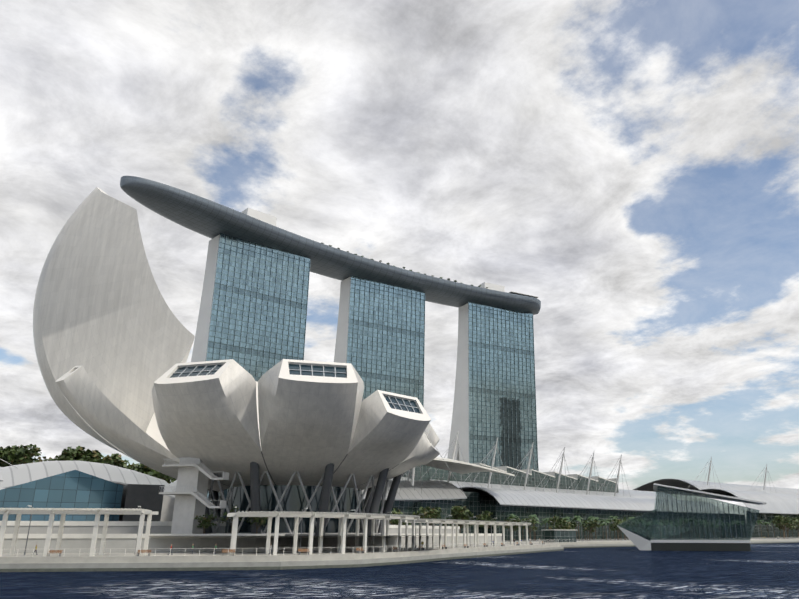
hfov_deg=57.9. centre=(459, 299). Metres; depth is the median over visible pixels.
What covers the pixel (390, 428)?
museum petal
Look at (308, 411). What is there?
museum petal
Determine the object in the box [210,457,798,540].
shoppes building
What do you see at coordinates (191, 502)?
museum stair tower
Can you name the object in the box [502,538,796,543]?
ground
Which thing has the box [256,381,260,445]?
museum petal
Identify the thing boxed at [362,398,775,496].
masts
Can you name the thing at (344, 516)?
pergola
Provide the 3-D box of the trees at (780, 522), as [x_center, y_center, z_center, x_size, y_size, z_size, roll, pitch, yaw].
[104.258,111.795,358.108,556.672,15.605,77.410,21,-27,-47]
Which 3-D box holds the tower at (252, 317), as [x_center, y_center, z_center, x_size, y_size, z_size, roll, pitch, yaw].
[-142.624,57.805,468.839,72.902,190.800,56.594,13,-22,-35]
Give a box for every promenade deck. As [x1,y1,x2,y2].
[0,521,563,571]
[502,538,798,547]
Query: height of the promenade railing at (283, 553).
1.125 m
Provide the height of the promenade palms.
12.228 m
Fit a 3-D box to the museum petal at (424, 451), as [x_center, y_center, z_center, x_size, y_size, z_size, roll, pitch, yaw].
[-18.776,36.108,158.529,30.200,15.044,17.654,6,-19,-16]
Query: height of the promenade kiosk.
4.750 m
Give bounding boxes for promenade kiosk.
[543,529,576,541]
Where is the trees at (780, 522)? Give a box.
[194,505,798,540]
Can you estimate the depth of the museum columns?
142.78 m
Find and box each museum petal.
[33,187,218,491]
[55,366,229,490]
[152,359,274,486]
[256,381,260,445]
[258,359,363,485]
[322,390,430,487]
[357,431,439,489]
[425,423,438,446]
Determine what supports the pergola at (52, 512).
on the promenade deck at (121, 536)
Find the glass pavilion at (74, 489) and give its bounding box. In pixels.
[0,470,164,520]
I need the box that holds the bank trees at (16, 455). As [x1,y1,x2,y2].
[0,444,176,483]
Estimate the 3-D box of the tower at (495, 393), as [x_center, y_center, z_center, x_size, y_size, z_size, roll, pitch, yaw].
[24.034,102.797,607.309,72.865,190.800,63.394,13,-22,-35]
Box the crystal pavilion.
[617,483,766,550]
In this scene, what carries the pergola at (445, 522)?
on the promenade deck at (121, 536)
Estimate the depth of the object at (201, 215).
496.91 m
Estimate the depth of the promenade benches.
119.56 m
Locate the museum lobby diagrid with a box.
[207,471,444,535]
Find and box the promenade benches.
[48,541,544,555]
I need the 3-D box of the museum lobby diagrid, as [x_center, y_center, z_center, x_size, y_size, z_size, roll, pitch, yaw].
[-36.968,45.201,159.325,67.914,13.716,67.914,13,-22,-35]
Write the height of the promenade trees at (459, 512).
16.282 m
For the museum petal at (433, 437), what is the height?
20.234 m
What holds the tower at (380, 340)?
on the ground
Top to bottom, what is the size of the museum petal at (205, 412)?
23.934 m
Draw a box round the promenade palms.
[506,514,792,539]
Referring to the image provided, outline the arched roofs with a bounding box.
[0,461,174,497]
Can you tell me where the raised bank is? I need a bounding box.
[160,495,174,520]
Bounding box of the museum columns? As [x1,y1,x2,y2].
[203,462,401,536]
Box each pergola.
[0,508,158,556]
[227,511,419,554]
[402,519,530,549]
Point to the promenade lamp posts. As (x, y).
(346, 530)
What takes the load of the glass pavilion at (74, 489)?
on the ground
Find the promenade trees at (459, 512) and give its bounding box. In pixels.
[389,506,798,537]
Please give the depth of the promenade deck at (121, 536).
130.23 m
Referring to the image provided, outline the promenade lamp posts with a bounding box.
[24,505,786,554]
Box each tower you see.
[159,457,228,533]
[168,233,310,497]
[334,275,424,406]
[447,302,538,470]
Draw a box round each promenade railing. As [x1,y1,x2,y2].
[1,540,558,556]
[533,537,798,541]
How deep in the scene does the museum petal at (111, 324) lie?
168.61 m
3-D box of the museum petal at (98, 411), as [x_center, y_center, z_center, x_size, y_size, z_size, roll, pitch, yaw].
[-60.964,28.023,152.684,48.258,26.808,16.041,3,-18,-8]

